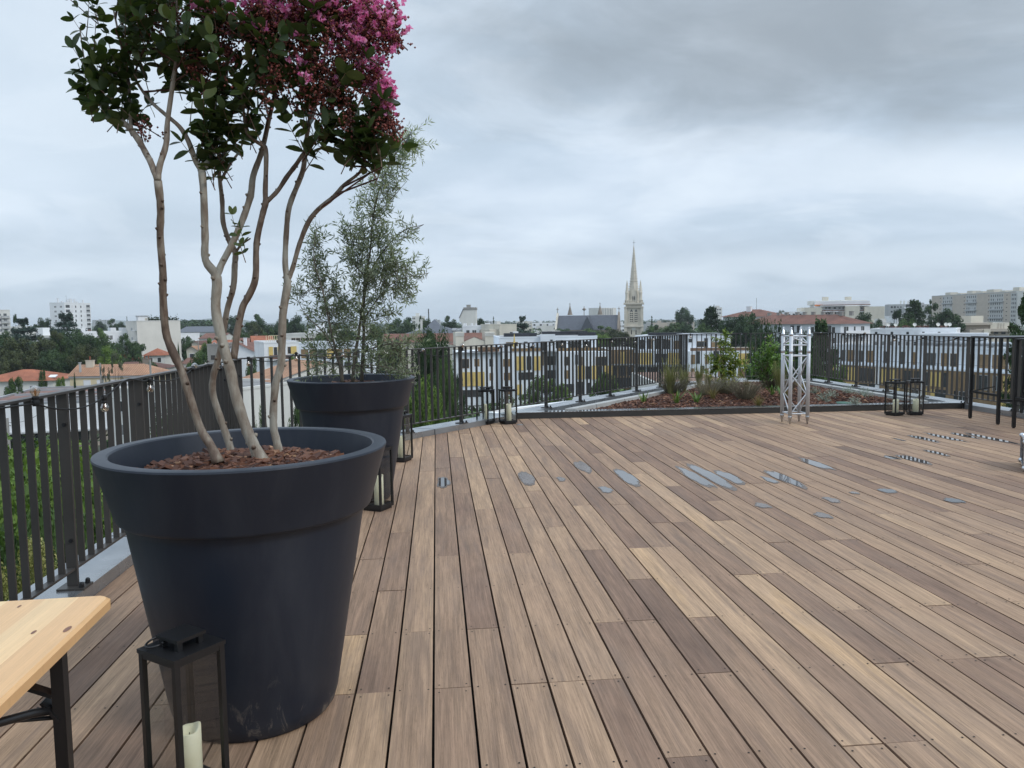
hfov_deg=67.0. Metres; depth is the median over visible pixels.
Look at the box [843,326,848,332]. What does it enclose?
window
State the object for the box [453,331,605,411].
estate block
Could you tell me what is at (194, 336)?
warehouse
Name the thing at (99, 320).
distant building
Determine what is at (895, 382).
lantern
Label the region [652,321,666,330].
distant building
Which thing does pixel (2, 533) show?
tree
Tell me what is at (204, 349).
tree
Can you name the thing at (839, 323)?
apartment block
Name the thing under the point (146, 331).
apartment block
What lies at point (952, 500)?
puddle
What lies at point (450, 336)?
long house
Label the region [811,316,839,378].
cedar tree
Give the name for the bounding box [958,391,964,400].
window
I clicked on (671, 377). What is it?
ornamental grass
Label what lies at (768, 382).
lavender clump
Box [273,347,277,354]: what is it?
window
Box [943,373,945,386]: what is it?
window
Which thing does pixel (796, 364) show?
tree
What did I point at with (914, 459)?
puddle
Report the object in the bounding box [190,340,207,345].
house
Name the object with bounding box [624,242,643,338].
church tower
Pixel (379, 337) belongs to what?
tree
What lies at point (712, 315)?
cedar tree
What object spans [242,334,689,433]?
railing
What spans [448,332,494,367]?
house
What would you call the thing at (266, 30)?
flowering tree
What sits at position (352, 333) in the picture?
tree
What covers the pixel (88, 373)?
house
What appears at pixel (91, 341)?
tree
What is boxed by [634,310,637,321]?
belfry window
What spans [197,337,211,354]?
tree
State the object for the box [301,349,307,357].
window
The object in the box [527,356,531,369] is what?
window
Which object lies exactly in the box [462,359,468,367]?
window
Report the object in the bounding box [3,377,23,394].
bush
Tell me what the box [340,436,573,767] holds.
deck floor slab
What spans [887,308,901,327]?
umbrella pine
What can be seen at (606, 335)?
tree
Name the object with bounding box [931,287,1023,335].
slab tower
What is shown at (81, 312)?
apartment tower
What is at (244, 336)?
tree
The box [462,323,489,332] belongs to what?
white building
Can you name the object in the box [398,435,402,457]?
candle
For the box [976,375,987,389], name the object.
window
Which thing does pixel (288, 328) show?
tree
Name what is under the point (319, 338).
tree
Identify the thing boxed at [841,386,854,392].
silver herb
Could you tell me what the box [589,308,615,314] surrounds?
apartment slab
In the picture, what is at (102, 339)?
tree
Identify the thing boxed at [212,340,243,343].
house
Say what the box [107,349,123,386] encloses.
tree
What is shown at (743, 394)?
lavender clump
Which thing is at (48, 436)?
garden greenery
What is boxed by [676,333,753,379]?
estate block
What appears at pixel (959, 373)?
estate block
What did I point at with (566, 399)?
tree
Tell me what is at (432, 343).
tree
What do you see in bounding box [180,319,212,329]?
park wood
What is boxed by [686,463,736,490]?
puddle
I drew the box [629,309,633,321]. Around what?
belfry window
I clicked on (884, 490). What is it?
puddle
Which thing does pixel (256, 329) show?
tree
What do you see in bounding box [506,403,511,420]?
candle
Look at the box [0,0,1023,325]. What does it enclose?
sky
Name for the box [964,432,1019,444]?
puddle
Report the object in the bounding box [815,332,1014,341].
string lights
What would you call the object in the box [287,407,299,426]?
bush
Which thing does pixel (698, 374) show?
ornamental grass
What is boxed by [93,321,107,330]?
tree
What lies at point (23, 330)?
cedar tree
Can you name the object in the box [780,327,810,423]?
lighting truss
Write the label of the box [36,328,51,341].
white block
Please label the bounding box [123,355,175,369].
house
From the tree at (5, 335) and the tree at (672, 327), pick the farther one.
the tree at (672, 327)
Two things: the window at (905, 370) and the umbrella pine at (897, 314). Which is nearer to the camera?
the window at (905, 370)
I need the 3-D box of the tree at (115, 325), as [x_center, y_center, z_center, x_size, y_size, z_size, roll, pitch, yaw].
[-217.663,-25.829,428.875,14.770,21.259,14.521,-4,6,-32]
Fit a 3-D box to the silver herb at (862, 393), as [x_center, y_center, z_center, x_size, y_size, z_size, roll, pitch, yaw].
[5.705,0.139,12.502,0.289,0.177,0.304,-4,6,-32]
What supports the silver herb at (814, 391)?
on the planted bed
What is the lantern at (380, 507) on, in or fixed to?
on the deck
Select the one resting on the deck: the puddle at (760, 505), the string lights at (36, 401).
the puddle at (760, 505)
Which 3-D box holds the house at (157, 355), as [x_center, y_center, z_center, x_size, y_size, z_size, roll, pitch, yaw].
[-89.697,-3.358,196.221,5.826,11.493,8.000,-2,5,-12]
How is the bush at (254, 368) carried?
on the ground at (414, 383)
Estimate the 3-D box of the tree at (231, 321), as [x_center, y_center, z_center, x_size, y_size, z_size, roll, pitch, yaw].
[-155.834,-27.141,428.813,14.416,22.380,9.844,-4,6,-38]
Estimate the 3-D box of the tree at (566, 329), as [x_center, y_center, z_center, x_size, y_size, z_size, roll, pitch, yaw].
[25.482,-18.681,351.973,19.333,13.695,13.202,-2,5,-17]
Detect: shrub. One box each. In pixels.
[704,328,748,388]
[746,334,793,386]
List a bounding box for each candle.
[183,721,202,767]
[374,474,383,504]
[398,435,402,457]
[484,404,486,418]
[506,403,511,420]
[892,399,898,412]
[912,398,918,411]
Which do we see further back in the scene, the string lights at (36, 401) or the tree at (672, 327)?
the tree at (672, 327)
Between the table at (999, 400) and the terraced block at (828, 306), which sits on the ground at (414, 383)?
the terraced block at (828, 306)
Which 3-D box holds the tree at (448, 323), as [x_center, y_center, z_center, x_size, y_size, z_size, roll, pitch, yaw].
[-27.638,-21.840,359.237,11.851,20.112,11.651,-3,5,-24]
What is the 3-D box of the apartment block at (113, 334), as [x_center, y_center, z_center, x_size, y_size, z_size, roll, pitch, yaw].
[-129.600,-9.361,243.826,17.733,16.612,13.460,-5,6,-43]
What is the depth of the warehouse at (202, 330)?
434.80 m
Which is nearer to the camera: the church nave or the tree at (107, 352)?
the tree at (107, 352)
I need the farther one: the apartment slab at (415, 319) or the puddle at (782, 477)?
the apartment slab at (415, 319)
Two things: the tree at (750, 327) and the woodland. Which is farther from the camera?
the woodland
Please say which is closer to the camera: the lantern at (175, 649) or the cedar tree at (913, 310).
the lantern at (175, 649)
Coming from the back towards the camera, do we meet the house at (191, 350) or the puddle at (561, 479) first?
the house at (191, 350)
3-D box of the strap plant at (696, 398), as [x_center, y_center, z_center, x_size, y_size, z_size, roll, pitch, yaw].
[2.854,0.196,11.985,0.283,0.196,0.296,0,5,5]
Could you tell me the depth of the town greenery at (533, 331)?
463.97 m
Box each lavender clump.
[655,375,694,392]
[687,376,726,394]
[709,376,743,393]
[726,378,767,399]
[753,371,785,387]
[784,377,797,389]
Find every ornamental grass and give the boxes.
[660,357,680,393]
[677,364,691,390]
[693,364,705,385]
[702,366,713,387]
[756,356,770,385]
[772,361,786,390]
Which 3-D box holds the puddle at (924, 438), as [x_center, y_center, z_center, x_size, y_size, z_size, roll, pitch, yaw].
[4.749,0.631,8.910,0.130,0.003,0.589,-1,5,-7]
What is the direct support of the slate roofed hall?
on the ground at (414, 383)
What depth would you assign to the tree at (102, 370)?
122.17 m
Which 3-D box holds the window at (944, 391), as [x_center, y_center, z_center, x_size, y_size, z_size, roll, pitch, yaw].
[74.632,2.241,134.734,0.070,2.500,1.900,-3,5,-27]
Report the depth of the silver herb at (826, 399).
12.09 m
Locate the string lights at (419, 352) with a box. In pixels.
[244,335,676,365]
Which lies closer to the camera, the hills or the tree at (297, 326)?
the tree at (297, 326)
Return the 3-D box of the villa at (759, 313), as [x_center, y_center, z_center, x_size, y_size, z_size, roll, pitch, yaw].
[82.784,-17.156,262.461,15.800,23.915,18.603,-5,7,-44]
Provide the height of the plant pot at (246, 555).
0.978 m
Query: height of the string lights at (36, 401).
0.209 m
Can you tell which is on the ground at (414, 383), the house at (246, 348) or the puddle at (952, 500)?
the house at (246, 348)
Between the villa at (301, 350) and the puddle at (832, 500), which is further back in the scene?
the villa at (301, 350)
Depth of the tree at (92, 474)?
25.51 m
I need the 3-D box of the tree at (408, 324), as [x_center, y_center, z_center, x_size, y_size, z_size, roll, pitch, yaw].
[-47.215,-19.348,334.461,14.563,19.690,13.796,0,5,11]
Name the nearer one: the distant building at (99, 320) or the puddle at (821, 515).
the puddle at (821, 515)
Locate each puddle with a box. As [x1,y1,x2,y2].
[437,477,450,487]
[518,471,534,485]
[556,477,565,481]
[573,461,591,473]
[598,486,613,492]
[613,468,640,486]
[675,465,717,487]
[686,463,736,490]
[714,470,745,484]
[754,502,772,507]
[760,476,779,483]
[763,470,806,489]
[798,457,836,470]
[813,512,833,518]
[822,497,840,502]
[877,488,897,492]
[883,455,901,459]
[895,455,932,464]
[907,435,940,442]
[923,432,969,442]
[924,450,950,456]
[943,498,965,502]
[950,432,979,438]
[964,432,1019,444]
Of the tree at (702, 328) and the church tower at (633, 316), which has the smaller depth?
the tree at (702, 328)
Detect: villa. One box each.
[254,335,298,371]
[299,340,376,372]
[722,298,784,330]
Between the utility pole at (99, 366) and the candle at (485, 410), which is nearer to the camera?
the candle at (485, 410)
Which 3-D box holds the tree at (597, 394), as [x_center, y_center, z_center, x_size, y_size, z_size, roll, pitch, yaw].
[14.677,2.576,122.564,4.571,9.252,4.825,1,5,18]
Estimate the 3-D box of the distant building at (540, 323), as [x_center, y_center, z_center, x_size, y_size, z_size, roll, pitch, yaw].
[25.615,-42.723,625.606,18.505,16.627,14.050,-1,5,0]
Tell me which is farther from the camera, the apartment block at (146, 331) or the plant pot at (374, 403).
the apartment block at (146, 331)
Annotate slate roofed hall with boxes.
[407,319,461,333]
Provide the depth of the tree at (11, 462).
24.18 m
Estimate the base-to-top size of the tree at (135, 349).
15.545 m
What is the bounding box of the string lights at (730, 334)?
[690,333,779,338]
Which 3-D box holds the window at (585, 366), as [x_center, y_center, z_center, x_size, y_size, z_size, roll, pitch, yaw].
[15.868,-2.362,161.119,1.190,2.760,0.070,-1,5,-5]
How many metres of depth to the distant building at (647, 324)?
519.78 m
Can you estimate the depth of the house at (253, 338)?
230.36 m
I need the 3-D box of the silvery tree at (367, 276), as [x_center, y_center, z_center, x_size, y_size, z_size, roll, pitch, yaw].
[-1.180,-0.994,6.017,1.288,2.145,0.662,-1,5,0]
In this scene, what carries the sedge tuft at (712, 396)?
on the planted bed
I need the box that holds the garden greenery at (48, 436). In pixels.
[10,360,630,496]
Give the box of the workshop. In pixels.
[198,333,232,340]
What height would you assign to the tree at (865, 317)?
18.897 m
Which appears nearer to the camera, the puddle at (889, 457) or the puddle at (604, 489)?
the puddle at (604, 489)
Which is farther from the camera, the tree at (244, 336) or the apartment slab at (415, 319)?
the apartment slab at (415, 319)
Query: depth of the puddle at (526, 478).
6.94 m
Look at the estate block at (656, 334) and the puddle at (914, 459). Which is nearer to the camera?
the puddle at (914, 459)
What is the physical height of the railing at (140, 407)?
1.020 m
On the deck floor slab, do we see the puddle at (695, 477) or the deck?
the deck
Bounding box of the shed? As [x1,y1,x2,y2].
[182,358,208,367]
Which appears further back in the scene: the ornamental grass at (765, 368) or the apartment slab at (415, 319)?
the apartment slab at (415, 319)
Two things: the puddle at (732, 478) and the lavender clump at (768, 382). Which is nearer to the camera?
the puddle at (732, 478)
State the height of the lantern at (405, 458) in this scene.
0.512 m
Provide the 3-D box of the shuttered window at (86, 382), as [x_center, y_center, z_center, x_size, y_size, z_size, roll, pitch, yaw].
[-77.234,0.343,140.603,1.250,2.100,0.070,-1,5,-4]
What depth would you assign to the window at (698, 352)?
165.52 m
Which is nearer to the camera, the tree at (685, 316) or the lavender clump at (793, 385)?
the lavender clump at (793, 385)
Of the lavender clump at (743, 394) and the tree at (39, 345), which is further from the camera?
the tree at (39, 345)
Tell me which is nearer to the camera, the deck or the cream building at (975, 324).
the deck
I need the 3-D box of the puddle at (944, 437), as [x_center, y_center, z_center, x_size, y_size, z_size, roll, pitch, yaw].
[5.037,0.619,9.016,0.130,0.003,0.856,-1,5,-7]
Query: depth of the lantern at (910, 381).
11.03 m
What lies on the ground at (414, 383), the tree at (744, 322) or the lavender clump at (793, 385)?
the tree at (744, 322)
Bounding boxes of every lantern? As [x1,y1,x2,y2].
[136,624,229,767]
[364,445,393,511]
[396,411,412,461]
[475,387,494,424]
[498,386,516,424]
[884,379,905,415]
[905,378,924,414]
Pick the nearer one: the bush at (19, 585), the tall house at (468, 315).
the bush at (19, 585)
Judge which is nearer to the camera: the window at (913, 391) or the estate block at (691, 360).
the window at (913, 391)
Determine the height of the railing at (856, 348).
1.020 m
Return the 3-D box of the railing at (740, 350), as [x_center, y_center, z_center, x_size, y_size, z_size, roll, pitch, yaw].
[5.054,-0.572,16.421,2.753,1.020,0.135,-1,5,-6]
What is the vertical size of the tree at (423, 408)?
14.604 m
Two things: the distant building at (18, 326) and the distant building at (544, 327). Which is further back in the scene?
the distant building at (18, 326)
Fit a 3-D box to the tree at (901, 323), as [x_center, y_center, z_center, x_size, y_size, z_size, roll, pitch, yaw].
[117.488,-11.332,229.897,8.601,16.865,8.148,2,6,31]
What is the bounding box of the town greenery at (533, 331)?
[15,325,1021,343]
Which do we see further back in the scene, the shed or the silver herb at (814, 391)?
the shed
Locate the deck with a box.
[0,409,1023,767]
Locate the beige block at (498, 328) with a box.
[480,321,516,335]
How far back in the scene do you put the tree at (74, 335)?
202.66 m
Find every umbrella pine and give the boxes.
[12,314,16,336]
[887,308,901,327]
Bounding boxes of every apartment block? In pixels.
[65,328,128,354]
[125,314,181,364]
[755,311,870,357]
[885,301,917,315]
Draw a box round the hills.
[91,318,384,325]
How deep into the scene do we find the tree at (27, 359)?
176.41 m
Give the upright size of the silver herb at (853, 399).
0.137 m
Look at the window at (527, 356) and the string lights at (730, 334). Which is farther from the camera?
the window at (527, 356)
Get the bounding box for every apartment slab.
[412,309,428,328]
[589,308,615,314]
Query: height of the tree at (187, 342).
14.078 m
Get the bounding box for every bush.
[1,535,57,600]
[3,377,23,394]
[38,370,47,386]
[56,376,64,385]
[245,356,256,375]
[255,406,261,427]
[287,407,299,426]
[456,375,464,418]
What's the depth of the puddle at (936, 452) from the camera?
8.00 m
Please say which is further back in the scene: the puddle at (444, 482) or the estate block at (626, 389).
the estate block at (626, 389)
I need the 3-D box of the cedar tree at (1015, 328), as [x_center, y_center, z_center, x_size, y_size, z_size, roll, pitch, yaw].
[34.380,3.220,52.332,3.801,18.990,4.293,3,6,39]
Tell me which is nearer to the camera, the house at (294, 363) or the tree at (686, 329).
the house at (294, 363)
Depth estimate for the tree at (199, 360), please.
126.95 m
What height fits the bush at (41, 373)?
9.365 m
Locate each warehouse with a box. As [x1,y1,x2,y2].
[181,326,233,335]
[181,333,199,343]
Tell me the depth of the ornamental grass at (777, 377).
13.29 m
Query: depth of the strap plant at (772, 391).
12.56 m
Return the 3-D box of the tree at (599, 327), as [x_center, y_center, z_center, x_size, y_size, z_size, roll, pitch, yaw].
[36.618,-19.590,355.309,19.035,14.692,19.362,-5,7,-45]
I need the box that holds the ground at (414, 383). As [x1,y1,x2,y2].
[22,320,698,471]
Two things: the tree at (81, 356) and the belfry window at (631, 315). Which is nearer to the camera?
the tree at (81, 356)
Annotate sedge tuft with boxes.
[708,387,720,398]
[749,394,764,405]
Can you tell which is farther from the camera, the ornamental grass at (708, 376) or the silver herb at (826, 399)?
the ornamental grass at (708, 376)
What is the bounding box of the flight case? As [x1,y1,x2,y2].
[1018,433,1023,470]
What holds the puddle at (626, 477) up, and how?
on the deck
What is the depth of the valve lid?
11.89 m
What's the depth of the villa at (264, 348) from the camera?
151.83 m
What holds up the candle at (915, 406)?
in the lantern at (910, 381)
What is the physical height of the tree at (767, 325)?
17.583 m
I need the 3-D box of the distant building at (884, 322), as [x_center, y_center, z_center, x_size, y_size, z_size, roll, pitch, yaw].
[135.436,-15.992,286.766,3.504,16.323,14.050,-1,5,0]
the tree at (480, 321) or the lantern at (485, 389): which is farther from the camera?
the tree at (480, 321)
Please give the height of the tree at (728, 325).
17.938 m
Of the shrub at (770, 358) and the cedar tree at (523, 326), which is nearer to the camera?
the shrub at (770, 358)
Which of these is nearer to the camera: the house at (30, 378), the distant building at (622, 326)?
the house at (30, 378)
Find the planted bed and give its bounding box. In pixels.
[515,380,965,418]
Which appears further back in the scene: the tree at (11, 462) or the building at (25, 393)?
the building at (25, 393)
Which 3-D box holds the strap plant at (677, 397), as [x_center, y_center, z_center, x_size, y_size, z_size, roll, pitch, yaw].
[2.551,0.190,11.946,0.296,0.211,0.283,4,6,43]
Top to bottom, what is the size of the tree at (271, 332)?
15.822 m
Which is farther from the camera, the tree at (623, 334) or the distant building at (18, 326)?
the distant building at (18, 326)
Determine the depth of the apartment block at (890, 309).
517.27 m
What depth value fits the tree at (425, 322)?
342.47 m
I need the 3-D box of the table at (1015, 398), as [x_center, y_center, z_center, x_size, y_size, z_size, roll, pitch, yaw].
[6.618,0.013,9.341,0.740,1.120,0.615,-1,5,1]
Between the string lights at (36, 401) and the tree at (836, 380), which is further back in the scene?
the tree at (836, 380)
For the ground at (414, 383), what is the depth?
185.81 m
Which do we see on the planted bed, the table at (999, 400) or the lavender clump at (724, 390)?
the lavender clump at (724, 390)
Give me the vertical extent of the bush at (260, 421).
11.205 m
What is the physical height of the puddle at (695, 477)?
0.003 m
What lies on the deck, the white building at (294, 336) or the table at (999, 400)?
the table at (999, 400)
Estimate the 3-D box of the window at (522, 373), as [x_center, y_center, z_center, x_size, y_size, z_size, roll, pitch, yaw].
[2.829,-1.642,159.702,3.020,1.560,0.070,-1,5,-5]
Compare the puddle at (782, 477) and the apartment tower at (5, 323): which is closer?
the puddle at (782, 477)
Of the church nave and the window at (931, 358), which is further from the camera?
the church nave
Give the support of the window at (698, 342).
in the estate block at (691, 360)
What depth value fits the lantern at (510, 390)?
10.61 m
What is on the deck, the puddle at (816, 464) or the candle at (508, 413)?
the puddle at (816, 464)
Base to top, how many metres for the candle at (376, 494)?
0.232 m
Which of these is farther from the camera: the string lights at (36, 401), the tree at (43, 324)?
the tree at (43, 324)
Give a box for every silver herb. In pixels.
[810,387,819,393]
[816,392,829,401]
[824,389,838,397]
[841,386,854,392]
[849,397,861,404]
[854,387,873,396]
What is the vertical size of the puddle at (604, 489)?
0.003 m
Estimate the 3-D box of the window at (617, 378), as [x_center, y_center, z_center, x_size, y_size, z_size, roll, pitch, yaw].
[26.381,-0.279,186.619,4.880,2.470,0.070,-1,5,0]
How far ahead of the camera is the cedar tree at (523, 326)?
298.15 m
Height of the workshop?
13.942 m
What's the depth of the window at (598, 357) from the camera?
161.21 m
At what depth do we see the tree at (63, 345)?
196.13 m
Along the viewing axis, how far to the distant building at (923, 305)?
697.07 m
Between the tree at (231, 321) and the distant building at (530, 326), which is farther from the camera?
the distant building at (530, 326)
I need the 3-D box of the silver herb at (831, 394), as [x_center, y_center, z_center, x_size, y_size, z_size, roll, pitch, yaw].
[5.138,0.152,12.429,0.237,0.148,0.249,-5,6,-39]
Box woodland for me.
[34,318,722,341]
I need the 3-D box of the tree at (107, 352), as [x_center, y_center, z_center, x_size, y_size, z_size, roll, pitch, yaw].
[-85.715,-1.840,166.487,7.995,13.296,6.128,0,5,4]
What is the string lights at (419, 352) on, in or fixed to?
attached to the railing at (682, 347)
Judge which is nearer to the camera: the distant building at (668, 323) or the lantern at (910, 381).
the lantern at (910, 381)
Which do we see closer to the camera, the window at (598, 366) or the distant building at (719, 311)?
the window at (598, 366)
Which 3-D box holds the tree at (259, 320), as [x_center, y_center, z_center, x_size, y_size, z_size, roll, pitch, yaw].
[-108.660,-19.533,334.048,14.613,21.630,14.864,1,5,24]
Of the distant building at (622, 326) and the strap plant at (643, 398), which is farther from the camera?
the distant building at (622, 326)
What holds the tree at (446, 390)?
on the ground at (414, 383)
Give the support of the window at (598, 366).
in the estate block at (543, 336)
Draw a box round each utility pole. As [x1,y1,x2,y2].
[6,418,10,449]
[95,363,101,382]
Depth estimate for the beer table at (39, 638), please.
1.61 m
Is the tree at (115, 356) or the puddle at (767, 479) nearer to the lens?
the puddle at (767, 479)
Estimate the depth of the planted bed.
11.78 m
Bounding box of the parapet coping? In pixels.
[8,379,1023,600]
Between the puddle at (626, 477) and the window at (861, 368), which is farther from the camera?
the window at (861, 368)
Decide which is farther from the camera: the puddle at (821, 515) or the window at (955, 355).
the window at (955, 355)
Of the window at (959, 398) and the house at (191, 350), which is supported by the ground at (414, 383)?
the house at (191, 350)
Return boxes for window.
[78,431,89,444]
[83,380,90,385]
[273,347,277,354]
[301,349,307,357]
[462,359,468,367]
[463,390,480,396]
[518,372,531,379]
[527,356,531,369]
[585,366,589,378]
[598,357,605,365]
[598,366,601,378]
[617,378,629,387]
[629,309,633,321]
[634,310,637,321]
[697,341,705,346]
[697,351,699,363]
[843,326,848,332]
[860,368,867,380]
[868,368,874,381]
[904,370,912,384]
[911,387,918,393]
[927,353,935,365]
[935,389,945,397]
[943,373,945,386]
[950,353,956,366]
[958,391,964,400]
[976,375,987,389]
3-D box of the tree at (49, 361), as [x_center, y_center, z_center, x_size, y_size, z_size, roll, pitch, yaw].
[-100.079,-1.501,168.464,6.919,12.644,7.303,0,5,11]
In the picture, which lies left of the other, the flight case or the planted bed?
the planted bed
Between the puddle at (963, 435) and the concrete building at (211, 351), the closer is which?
the puddle at (963, 435)
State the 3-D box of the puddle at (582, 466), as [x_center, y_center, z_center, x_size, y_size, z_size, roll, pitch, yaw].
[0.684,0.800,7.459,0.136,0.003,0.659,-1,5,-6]
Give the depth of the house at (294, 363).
106.30 m
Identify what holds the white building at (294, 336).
on the ground at (414, 383)
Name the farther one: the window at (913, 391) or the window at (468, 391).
the window at (468, 391)
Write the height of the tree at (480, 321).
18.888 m
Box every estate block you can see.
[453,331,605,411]
[601,347,632,390]
[635,332,682,371]
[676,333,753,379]
[825,340,1020,406]
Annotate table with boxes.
[0,596,110,767]
[968,335,1023,424]
[1011,338,1023,427]
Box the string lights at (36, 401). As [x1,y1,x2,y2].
[0,363,223,411]
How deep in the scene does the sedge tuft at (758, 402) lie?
11.70 m
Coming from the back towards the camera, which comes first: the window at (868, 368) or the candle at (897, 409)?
the window at (868, 368)
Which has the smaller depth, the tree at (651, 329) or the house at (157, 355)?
the house at (157, 355)
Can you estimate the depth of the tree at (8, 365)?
164.39 m
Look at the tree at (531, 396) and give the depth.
117.94 m
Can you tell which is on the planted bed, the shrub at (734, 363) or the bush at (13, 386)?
the shrub at (734, 363)
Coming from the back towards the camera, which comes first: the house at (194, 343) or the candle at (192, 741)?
the house at (194, 343)
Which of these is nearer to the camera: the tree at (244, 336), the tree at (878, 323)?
the tree at (878, 323)
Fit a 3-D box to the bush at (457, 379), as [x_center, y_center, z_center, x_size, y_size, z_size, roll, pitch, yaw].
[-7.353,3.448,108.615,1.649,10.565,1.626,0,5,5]
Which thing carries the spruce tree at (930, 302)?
on the ground at (414, 383)
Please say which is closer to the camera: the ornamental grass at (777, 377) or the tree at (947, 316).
the ornamental grass at (777, 377)
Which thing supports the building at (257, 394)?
on the ground at (414, 383)
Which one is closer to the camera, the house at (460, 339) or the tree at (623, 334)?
the house at (460, 339)
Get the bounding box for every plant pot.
[90,427,385,742]
[286,373,414,499]
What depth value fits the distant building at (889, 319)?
425.95 m
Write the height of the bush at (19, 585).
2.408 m
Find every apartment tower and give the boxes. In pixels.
[0,310,10,334]
[49,298,91,330]
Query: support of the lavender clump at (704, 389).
on the planted bed
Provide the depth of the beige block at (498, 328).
262.69 m
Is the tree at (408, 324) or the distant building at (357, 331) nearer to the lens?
the tree at (408, 324)
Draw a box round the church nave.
[555,306,620,346]
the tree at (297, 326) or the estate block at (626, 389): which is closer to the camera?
the estate block at (626, 389)
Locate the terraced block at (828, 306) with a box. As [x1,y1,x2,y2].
[782,297,884,318]
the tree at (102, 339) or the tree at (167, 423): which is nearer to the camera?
the tree at (167, 423)
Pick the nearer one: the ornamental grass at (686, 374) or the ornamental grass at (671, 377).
the ornamental grass at (671, 377)
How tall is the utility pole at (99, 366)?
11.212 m
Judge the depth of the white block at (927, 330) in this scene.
145.16 m
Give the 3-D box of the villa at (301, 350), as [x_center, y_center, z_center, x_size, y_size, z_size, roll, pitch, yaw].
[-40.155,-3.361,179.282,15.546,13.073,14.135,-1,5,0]
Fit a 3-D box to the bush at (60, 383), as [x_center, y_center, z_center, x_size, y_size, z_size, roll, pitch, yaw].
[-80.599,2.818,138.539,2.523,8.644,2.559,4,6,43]
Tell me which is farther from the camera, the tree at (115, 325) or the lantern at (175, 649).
the tree at (115, 325)
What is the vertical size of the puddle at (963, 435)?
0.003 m
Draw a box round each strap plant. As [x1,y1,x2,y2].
[638,393,647,401]
[671,390,687,402]
[686,390,702,402]
[764,385,779,394]
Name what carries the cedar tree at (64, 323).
on the ground at (414, 383)
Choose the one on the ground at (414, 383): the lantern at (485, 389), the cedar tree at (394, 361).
the cedar tree at (394, 361)
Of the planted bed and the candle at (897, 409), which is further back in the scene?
the planted bed
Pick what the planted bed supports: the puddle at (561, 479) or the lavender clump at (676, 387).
the lavender clump at (676, 387)
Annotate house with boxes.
[0,369,69,395]
[67,356,168,385]
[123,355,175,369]
[142,348,171,364]
[184,345,201,357]
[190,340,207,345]
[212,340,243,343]
[221,338,254,376]
[242,359,369,382]
[250,336,273,341]
[383,333,481,382]
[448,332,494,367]
[459,305,476,331]
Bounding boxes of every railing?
[0,358,242,601]
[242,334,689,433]
[688,332,812,380]
[811,332,1021,411]
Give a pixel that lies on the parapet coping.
(106, 567)
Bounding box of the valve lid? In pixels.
[835,401,850,403]
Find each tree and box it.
[0,330,24,359]
[0,337,42,371]
[0,351,22,374]
[0,433,91,569]
[0,439,112,575]
[0,469,104,597]
[10,317,43,369]
[25,330,64,371]
[33,317,55,334]
[33,348,72,373]
[44,312,86,351]
[49,333,74,371]
[49,433,156,537]
[60,0,418,464]
[60,328,90,355]
[66,343,100,370]
[71,333,104,358]
[92,328,118,362]
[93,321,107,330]
[97,345,122,363]
[100,367,106,389]
[107,318,125,330]
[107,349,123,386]
[110,333,145,362]
[150,407,183,436]
[181,335,194,360]
[186,352,207,366]
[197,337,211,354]
[198,344,207,362]
[227,315,243,333]
[232,331,249,338]
[242,314,273,335]
[247,321,262,337]
[263,328,276,339]
[273,318,292,339]
[282,117,437,382]
[288,315,304,332]
[313,330,334,340]
[335,326,356,340]
[365,326,382,356]
[380,336,411,429]
[387,317,417,333]
[404,374,447,427]
[409,324,452,406]
[418,318,430,327]
[439,357,463,422]
[442,316,461,327]
[477,318,487,324]
[517,315,531,332]
[518,375,552,405]
[548,378,572,402]
[556,328,570,330]
[582,325,610,335]
[589,372,617,396]
[596,333,612,350]
[599,329,624,346]
[614,331,632,347]
[641,324,662,334]
[661,322,680,332]
[674,307,693,328]
[676,322,694,332]
[694,305,724,332]
[698,323,716,332]
[718,316,742,346]
[732,312,769,346]
[743,324,763,346]
[746,318,782,379]
[785,331,823,379]
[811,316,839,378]
[825,364,848,382]
[855,312,871,323]
[866,320,886,328]
[894,318,921,327]
[898,299,927,327]
[924,302,966,331]
[927,299,931,324]
[1001,292,1023,408]
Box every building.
[0,384,127,448]
[11,325,35,339]
[92,319,114,328]
[112,378,298,445]
[207,342,240,362]
[286,323,335,341]
[350,324,368,336]
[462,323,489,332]
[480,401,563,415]
[521,322,531,331]
[532,321,554,332]
[536,324,554,333]
[620,321,623,331]
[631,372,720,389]
[643,322,653,330]
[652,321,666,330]
[667,322,693,330]
[714,306,721,331]
[870,319,886,326]
[885,313,903,324]
[921,303,928,317]
[952,316,1012,341]
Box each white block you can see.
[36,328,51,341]
[870,316,988,347]
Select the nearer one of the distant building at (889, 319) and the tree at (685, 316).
the distant building at (889, 319)

